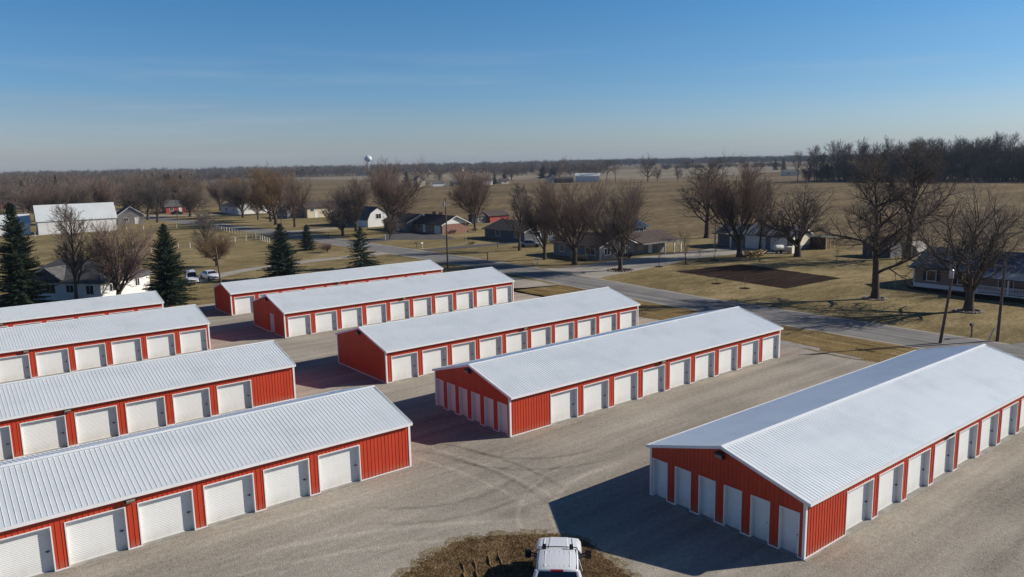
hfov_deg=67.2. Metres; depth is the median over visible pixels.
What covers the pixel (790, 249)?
storage bin
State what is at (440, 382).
roll up door
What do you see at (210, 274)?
parked car
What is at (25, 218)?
shed
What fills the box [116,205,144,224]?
shed
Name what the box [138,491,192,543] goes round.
roll up door
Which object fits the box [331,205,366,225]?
garage
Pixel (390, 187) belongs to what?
bare tree
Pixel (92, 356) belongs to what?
roll up door
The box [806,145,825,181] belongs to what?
bare tree
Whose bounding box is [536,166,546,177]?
conifer
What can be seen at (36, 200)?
bare tree
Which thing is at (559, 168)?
bare tree
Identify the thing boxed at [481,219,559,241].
house
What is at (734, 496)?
roll up door
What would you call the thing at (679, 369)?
roll up door
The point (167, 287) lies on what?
spruce
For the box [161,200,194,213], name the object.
house
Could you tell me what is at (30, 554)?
roll up door
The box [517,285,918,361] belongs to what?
verge grass
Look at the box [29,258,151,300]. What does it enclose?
house
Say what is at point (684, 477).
roll up door
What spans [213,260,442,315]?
storage building
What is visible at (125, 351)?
roll up door
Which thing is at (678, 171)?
bare tree
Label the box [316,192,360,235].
bare tree
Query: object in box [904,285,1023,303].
garden bed
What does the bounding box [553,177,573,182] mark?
farm shed
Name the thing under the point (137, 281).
window
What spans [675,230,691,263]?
sapling
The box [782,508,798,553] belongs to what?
roll up door
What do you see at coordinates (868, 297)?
stone ring
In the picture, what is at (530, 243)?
parked car
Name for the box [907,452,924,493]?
roll up door
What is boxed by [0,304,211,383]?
storage building
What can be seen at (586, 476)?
gravel lot
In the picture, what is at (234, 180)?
bare tree
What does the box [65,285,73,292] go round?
window
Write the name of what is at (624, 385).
roll up door
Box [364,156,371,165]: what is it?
water tower
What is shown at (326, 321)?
roll up door
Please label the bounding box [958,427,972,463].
roll up door
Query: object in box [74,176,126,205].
bare tree
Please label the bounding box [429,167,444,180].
bare tree
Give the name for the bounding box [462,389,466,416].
roll up door
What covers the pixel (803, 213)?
bare tree
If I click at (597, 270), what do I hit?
driveway
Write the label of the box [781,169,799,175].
farmhouse
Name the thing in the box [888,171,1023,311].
bare tree
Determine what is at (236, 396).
roll up door
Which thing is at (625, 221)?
bare tree
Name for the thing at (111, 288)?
window
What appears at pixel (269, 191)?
bare tree
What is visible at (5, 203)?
bare tree
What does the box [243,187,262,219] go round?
bare tree
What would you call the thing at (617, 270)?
stone ring
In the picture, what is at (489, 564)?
dirt ruts
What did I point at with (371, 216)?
barn
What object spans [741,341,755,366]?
roll up door
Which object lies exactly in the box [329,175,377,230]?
bare tree
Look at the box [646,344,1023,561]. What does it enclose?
storage building
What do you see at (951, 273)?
utility pole
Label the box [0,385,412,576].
storage building
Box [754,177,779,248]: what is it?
bare tree
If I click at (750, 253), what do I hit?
log pile
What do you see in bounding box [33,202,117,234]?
barn
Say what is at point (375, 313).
roll up door
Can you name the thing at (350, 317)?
roll up door
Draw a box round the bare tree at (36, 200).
[3,178,67,213]
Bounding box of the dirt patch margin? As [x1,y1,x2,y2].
[391,528,641,576]
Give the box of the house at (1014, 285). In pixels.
[908,246,1023,298]
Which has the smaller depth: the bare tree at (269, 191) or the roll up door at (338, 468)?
the roll up door at (338, 468)
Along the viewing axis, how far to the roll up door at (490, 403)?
52.47 m
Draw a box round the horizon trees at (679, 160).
[0,152,1012,174]
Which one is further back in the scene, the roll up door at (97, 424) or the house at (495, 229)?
the house at (495, 229)
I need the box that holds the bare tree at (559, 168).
[549,159,571,176]
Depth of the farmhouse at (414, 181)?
602.35 m
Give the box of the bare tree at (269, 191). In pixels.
[243,161,298,224]
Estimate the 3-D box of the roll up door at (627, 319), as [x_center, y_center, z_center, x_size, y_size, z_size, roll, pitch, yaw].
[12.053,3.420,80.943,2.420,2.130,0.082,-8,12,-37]
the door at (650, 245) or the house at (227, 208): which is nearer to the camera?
the door at (650, 245)
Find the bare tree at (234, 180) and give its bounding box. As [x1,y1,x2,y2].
[209,175,241,200]
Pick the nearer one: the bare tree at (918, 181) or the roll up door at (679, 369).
the roll up door at (679, 369)
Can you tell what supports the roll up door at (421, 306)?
in the storage building at (286, 315)
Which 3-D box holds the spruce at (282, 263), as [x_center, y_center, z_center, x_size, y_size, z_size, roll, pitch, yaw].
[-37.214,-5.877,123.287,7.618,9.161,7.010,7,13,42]
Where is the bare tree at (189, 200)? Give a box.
[173,184,211,216]
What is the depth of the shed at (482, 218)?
229.59 m
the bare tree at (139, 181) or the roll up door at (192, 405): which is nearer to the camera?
the roll up door at (192, 405)
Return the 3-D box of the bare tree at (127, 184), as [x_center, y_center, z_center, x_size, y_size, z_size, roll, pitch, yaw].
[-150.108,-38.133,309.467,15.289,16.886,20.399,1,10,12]
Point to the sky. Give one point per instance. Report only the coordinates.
(94, 85)
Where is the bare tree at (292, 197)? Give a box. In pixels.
[280,172,315,226]
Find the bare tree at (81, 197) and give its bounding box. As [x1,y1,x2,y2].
[53,181,98,203]
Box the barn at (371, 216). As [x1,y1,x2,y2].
[354,206,387,226]
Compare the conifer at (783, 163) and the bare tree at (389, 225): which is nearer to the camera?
the bare tree at (389, 225)
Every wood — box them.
[0,168,203,213]
[805,129,1023,181]
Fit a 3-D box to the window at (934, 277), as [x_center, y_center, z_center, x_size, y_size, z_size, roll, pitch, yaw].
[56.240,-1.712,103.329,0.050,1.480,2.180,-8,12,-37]
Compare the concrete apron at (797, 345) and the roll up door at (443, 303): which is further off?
the roll up door at (443, 303)
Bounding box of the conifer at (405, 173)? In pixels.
[401,171,410,187]
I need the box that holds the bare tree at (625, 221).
[578,173,654,270]
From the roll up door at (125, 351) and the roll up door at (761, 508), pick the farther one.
the roll up door at (125, 351)
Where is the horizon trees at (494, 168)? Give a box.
[0,160,606,181]
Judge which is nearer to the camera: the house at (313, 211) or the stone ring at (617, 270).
the stone ring at (617, 270)
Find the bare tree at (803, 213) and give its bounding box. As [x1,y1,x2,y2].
[747,173,839,256]
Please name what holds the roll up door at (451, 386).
in the storage building at (517, 393)
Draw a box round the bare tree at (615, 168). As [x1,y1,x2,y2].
[609,160,620,180]
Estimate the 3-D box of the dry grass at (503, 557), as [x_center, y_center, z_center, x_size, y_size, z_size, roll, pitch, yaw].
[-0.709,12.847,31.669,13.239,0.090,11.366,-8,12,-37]
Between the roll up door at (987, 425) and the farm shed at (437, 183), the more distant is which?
the farm shed at (437, 183)
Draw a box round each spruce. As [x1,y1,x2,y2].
[0,203,57,307]
[141,224,199,307]
[257,223,306,277]
[297,224,317,250]
[342,227,383,268]
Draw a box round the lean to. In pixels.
[810,235,837,249]
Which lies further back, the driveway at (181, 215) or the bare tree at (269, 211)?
the driveway at (181, 215)
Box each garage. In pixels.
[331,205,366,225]
[712,222,813,250]
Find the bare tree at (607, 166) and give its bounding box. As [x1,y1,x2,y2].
[601,159,612,180]
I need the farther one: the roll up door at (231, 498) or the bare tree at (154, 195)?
the bare tree at (154, 195)
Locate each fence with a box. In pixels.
[34,223,211,236]
[139,236,246,251]
[211,224,269,242]
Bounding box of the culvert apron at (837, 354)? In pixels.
[827,352,862,358]
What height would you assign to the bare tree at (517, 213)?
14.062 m
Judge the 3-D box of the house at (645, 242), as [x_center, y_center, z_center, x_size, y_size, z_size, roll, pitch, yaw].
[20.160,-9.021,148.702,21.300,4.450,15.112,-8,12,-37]
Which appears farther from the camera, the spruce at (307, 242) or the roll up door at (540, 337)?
the spruce at (307, 242)
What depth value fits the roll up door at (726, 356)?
64.74 m
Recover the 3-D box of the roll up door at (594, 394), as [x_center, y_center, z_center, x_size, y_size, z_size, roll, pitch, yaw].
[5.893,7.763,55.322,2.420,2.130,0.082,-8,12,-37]
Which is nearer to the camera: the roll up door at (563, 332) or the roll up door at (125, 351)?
the roll up door at (125, 351)
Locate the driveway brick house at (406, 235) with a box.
[354,231,454,241]
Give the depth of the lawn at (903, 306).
128.70 m
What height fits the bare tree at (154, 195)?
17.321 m
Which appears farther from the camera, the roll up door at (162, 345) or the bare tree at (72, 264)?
the bare tree at (72, 264)
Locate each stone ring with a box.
[607,268,633,271]
[863,295,887,300]
[953,308,983,313]
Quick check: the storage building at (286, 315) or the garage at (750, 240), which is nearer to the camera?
the storage building at (286, 315)
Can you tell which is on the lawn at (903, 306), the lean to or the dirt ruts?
the lean to
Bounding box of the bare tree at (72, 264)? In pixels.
[48,198,105,299]
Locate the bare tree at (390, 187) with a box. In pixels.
[360,153,434,233]
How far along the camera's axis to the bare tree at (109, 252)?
103.69 m
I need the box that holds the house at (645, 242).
[549,229,682,260]
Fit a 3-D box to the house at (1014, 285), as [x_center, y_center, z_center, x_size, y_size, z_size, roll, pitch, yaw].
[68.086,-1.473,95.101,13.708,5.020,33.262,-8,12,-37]
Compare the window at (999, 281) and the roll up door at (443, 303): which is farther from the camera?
the window at (999, 281)
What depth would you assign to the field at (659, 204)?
317.26 m
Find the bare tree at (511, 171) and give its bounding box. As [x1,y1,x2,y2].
[502,161,517,179]
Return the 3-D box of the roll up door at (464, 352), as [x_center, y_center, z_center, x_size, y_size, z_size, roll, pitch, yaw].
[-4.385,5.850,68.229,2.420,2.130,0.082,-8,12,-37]
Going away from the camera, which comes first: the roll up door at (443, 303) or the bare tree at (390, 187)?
the roll up door at (443, 303)
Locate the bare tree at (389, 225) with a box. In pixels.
[381,214,402,238]
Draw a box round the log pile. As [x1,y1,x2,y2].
[743,249,766,256]
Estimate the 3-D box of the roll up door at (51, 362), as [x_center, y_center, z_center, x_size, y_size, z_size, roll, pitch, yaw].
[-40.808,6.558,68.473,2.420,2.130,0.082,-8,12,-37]
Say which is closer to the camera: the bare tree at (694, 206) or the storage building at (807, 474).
the storage building at (807, 474)
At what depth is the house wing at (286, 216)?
268.03 m
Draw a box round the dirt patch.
[400,533,629,576]
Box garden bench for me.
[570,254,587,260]
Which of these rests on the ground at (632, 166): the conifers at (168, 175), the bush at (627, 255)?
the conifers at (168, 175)
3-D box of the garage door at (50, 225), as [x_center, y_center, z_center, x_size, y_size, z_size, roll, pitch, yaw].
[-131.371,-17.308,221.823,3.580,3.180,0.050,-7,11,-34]
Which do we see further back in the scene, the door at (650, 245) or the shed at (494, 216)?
the shed at (494, 216)
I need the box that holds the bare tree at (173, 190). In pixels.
[160,176,201,199]
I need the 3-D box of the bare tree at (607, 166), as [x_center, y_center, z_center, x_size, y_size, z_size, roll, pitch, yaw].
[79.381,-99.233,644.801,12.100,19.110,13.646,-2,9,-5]
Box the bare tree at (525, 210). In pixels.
[515,173,566,259]
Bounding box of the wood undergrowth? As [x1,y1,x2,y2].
[800,156,1023,181]
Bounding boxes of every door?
[0,355,30,382]
[0,426,12,459]
[0,528,53,576]
[21,416,66,454]
[36,349,68,375]
[48,223,60,233]
[66,508,126,564]
[75,344,105,369]
[75,406,117,443]
[112,339,140,363]
[126,397,165,432]
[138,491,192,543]
[147,334,174,358]
[173,389,209,422]
[180,329,205,352]
[204,474,253,523]
[217,381,250,413]
[235,296,253,314]
[264,460,307,506]
[288,315,309,336]
[315,311,335,332]
[319,446,358,490]
[342,307,360,327]
[367,304,384,324]
[390,300,407,320]
[392,353,416,380]
[413,297,429,316]
[423,347,445,374]
[434,225,440,233]
[435,294,451,312]
[439,380,443,406]
[450,384,454,410]
[452,342,473,363]
[457,291,471,309]
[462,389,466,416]
[474,393,479,421]
[477,288,491,306]
[480,336,499,357]
[487,398,492,427]
[497,286,510,303]
[501,404,506,433]
[506,332,524,352]
[531,327,548,347]
[551,389,574,423]
[555,322,571,342]
[578,318,593,337]
[584,381,605,413]
[600,314,614,332]
[615,373,634,404]
[620,310,634,328]
[643,366,661,395]
[648,244,651,252]
[656,460,666,498]
[670,359,687,387]
[678,469,689,507]
[695,352,711,380]
[702,478,714,518]
[719,346,734,373]
[727,487,740,529]
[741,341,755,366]
[745,235,765,248]
[754,498,768,540]
[762,335,776,360]
[770,238,786,249]
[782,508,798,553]
[846,483,867,529]
[878,467,897,511]
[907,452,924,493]
[934,439,949,478]
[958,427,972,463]
[980,415,993,451]
[1001,405,1012,438]
[1019,399,1023,428]
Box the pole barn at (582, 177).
[575,173,599,181]
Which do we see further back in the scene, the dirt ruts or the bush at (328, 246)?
the bush at (328, 246)
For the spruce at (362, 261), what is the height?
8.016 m
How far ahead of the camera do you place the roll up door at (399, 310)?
89.49 m
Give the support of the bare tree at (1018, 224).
on the lawn at (903, 306)
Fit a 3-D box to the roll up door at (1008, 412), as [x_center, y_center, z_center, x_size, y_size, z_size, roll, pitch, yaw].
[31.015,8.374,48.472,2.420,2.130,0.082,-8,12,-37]
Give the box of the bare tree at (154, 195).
[131,173,179,221]
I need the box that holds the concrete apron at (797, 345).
[780,340,819,350]
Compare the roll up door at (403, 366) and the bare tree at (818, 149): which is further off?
the bare tree at (818, 149)
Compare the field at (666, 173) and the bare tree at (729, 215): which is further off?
the field at (666, 173)
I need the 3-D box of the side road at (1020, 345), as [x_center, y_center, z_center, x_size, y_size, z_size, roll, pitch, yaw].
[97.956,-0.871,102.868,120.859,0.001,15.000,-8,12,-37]
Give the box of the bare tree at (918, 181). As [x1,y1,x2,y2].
[858,137,973,258]
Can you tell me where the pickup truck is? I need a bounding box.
[525,537,590,576]
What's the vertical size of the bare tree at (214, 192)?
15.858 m
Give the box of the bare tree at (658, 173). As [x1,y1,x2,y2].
[651,166,662,180]
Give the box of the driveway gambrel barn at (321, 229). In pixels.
[290,226,354,231]
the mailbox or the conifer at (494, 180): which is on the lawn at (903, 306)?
the mailbox
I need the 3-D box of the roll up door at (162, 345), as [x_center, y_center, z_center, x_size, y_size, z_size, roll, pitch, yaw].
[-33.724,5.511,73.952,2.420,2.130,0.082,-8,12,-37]
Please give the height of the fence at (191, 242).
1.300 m
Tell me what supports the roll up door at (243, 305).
in the storage building at (233, 298)
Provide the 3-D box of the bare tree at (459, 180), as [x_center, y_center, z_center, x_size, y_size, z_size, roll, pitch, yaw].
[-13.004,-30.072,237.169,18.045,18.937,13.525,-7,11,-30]
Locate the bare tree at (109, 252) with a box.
[78,211,155,294]
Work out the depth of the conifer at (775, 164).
1023.05 m
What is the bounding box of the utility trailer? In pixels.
[773,245,786,253]
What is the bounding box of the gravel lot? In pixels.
[2,276,1023,576]
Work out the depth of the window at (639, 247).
145.64 m
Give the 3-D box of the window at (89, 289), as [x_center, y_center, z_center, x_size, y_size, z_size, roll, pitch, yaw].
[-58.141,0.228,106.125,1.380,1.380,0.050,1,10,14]
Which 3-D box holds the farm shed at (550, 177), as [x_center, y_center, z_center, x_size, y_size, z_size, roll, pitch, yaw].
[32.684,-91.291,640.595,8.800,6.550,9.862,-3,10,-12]
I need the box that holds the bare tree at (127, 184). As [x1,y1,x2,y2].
[117,176,154,211]
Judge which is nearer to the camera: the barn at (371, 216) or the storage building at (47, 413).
the storage building at (47, 413)
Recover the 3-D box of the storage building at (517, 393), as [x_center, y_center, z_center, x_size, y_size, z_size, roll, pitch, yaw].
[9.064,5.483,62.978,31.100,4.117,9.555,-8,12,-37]
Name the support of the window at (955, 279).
in the house at (1014, 285)
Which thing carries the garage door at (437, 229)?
in the house at (433, 222)
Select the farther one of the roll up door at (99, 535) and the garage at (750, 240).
the garage at (750, 240)
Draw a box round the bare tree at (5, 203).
[1,196,22,208]
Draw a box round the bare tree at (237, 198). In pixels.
[212,176,252,217]
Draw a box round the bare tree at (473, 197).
[460,168,494,227]
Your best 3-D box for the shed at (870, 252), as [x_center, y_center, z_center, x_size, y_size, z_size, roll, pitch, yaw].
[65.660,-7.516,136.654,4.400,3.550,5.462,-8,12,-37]
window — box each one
[46,284,55,293]
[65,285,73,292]
[85,285,94,294]
[109,283,115,291]
[135,278,139,285]
[560,244,564,251]
[585,247,594,255]
[604,248,609,255]
[637,244,643,249]
[923,270,939,281]
[953,273,966,284]
[997,280,1013,289]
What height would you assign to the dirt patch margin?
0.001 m
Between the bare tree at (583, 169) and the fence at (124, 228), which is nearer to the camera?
the fence at (124, 228)
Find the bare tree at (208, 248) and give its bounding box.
[190,232,234,265]
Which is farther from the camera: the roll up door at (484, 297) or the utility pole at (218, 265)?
the utility pole at (218, 265)
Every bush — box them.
[315,243,330,251]
[622,251,635,258]
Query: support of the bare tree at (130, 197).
on the lawn at (903, 306)
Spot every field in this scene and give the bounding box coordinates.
[201,180,1023,255]
[283,166,808,179]
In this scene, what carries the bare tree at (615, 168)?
on the ground at (632, 166)
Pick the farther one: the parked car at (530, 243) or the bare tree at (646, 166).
the bare tree at (646, 166)
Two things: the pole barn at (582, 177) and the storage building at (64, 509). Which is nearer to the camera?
the storage building at (64, 509)
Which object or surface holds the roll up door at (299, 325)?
in the storage building at (286, 315)
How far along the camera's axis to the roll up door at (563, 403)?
53.53 m
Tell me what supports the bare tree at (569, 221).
on the lawn at (903, 306)
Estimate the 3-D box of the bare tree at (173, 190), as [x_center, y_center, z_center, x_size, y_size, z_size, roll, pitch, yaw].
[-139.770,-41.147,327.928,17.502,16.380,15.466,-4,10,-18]
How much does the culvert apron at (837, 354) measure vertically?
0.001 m
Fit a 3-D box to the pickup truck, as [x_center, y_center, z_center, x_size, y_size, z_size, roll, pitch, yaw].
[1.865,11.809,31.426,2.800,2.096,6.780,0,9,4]
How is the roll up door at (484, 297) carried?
in the storage building at (286, 315)
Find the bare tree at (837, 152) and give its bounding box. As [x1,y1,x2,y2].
[822,140,847,181]
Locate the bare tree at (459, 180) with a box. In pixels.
[445,163,493,212]
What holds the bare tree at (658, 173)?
on the ground at (632, 166)
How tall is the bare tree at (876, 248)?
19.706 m
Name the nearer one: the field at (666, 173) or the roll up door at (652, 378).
the roll up door at (652, 378)
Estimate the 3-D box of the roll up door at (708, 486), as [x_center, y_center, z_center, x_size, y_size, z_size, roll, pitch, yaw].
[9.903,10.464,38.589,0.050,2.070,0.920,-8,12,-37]
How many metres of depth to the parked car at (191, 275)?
121.45 m
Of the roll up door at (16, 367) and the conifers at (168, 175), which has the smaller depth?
the roll up door at (16, 367)
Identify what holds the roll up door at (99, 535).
in the storage building at (64, 509)
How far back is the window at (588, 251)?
140.30 m
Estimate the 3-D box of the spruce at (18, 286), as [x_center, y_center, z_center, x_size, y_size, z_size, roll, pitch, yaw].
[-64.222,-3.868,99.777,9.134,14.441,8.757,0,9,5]
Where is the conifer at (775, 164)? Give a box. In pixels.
[772,158,778,169]
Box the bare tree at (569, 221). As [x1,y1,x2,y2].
[525,172,613,264]
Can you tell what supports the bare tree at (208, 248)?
on the lawn at (903, 306)
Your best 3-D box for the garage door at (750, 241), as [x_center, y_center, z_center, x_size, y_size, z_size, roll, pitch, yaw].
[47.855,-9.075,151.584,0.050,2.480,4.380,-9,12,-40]
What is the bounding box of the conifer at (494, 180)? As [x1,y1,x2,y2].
[492,174,497,183]
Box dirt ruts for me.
[435,548,505,576]
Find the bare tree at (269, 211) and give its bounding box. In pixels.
[242,168,292,221]
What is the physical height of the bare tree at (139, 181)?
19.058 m
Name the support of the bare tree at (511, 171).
on the ground at (632, 166)
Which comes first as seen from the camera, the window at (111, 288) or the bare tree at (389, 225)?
the window at (111, 288)
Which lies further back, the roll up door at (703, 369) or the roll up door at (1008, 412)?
the roll up door at (703, 369)
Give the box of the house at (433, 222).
[413,211,471,233]
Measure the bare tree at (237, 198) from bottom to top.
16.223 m
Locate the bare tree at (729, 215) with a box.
[690,150,782,257]
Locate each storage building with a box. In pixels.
[0,291,163,327]
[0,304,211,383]
[0,340,296,460]
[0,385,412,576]
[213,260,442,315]
[251,267,514,338]
[335,287,639,383]
[432,306,782,437]
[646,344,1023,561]
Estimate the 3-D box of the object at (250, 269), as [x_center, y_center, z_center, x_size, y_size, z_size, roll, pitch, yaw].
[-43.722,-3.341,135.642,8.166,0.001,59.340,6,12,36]
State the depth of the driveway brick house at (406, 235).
190.22 m
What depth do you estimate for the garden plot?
117.00 m
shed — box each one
[0,214,30,235]
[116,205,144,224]
[430,181,444,185]
[467,212,487,223]
[484,210,510,222]
[498,178,509,183]
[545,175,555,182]
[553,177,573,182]
[862,235,903,257]
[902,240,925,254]
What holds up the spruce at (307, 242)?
on the lawn at (903, 306)
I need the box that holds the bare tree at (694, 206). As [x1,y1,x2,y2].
[669,157,746,237]
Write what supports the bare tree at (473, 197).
on the lawn at (903, 306)
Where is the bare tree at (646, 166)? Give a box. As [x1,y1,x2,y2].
[637,155,656,180]
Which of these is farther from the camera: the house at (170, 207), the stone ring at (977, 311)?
the house at (170, 207)
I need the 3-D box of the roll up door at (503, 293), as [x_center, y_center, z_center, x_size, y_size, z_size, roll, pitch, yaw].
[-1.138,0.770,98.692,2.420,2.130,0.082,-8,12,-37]
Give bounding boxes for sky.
[0,0,1023,173]
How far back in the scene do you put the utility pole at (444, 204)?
131.17 m
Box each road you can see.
[144,215,1023,359]
[1006,342,1023,347]
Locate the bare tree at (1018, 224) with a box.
[998,196,1023,249]
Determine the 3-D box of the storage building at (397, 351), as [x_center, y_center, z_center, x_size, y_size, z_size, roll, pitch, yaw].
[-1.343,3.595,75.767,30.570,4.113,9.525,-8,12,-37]
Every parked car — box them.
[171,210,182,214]
[184,270,198,282]
[200,270,218,279]
[521,240,541,246]
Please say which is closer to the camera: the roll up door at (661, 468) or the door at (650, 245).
the roll up door at (661, 468)
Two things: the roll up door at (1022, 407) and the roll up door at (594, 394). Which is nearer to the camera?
the roll up door at (1022, 407)
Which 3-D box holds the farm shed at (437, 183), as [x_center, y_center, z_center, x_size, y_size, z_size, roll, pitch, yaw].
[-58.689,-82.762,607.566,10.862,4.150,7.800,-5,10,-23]
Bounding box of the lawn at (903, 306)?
[0,205,1023,362]
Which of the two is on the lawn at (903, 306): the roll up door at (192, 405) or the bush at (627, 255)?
the bush at (627, 255)
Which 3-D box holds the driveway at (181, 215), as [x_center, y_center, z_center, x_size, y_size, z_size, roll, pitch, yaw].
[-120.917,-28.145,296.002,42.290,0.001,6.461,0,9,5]
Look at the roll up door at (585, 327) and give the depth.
77.37 m
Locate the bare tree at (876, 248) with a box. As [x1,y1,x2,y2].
[796,142,963,298]
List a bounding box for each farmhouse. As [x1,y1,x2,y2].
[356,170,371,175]
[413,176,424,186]
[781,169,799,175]
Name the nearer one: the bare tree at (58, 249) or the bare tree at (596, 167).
the bare tree at (58, 249)
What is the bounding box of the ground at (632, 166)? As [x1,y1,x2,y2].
[0,158,1022,209]
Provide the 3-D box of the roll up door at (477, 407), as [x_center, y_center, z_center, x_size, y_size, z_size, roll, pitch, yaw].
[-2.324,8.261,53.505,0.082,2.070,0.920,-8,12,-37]
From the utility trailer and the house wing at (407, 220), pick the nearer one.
the utility trailer
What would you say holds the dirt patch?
on the dirt patch margin
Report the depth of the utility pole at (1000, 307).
72.84 m
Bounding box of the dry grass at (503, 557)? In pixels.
[396,528,635,576]
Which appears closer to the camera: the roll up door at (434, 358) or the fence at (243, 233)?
the roll up door at (434, 358)
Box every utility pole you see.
[215,246,221,282]
[443,198,448,268]
[938,262,955,342]
[994,263,1015,340]
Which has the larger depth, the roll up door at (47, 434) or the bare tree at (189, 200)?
the bare tree at (189, 200)
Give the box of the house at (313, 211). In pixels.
[301,200,336,217]
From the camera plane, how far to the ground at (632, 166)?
703.31 m
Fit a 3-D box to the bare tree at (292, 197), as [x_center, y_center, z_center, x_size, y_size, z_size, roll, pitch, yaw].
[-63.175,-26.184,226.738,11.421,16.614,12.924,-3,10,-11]
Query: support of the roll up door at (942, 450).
in the storage building at (807, 474)
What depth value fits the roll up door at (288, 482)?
41.44 m
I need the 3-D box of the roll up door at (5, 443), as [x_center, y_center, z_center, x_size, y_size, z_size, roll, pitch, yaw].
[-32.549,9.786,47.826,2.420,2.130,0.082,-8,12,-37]
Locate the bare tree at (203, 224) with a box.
[190,206,220,257]
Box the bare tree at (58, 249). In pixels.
[48,239,78,260]
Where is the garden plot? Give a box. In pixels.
[676,264,839,288]
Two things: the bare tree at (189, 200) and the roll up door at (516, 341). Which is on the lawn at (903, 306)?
the bare tree at (189, 200)
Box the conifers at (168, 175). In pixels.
[19,162,593,202]
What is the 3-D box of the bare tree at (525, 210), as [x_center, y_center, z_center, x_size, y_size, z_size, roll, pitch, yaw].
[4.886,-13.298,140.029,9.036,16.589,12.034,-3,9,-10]
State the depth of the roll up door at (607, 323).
79.20 m
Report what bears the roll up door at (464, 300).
in the storage building at (286, 315)
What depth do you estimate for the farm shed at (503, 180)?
634.98 m
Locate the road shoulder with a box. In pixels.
[150,217,1007,348]
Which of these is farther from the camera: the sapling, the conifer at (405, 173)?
the conifer at (405, 173)
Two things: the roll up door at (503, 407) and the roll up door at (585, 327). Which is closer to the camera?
the roll up door at (503, 407)
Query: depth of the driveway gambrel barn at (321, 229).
218.44 m
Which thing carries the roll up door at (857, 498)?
in the storage building at (807, 474)
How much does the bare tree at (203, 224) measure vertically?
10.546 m
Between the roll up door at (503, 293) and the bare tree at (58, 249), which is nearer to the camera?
the roll up door at (503, 293)
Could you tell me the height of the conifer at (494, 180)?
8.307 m
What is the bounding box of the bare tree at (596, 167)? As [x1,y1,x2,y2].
[589,161,600,173]
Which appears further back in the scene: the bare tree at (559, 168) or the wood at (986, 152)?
the bare tree at (559, 168)
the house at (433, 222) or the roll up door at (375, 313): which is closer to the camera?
the roll up door at (375, 313)
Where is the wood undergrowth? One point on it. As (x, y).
(1012, 172)
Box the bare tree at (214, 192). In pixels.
[196,174,236,210]
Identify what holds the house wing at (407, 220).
on the lawn at (903, 306)
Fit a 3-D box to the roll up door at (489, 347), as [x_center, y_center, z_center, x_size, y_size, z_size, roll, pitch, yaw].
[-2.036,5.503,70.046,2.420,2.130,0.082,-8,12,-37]
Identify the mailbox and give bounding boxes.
[969,323,973,337]
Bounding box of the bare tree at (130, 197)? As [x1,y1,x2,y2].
[115,181,145,210]
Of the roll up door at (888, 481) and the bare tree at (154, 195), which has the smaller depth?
the roll up door at (888, 481)
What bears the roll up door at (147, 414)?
in the storage building at (47, 413)
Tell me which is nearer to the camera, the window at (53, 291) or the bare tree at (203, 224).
the window at (53, 291)
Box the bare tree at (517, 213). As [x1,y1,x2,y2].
[500,182,535,250]
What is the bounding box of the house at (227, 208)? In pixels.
[219,200,266,213]
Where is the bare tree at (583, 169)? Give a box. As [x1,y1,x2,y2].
[576,162,587,172]
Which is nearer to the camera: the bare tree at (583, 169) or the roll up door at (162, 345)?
the roll up door at (162, 345)
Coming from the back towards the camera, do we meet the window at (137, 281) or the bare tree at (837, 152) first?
the bare tree at (837, 152)
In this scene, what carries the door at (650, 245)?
in the house at (645, 242)
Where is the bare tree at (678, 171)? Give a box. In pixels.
[674,165,682,178]
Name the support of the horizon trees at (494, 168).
on the ground at (632, 166)
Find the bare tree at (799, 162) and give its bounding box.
[791,150,805,181]
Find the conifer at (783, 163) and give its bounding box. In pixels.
[780,159,787,169]
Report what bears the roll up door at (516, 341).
in the storage building at (397, 351)
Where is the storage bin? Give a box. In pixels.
[787,246,793,253]
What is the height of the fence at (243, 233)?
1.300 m
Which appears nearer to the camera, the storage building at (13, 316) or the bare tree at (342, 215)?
the storage building at (13, 316)
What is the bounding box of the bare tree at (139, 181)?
[129,168,162,219]
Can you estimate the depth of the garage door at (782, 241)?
147.68 m
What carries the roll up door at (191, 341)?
in the storage building at (31, 351)
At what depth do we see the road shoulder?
97.66 m
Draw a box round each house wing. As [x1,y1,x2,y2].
[277,205,303,218]
[384,212,424,231]
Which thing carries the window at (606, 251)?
in the house at (645, 242)
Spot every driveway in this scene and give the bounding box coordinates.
[149,214,244,215]
[543,247,782,277]

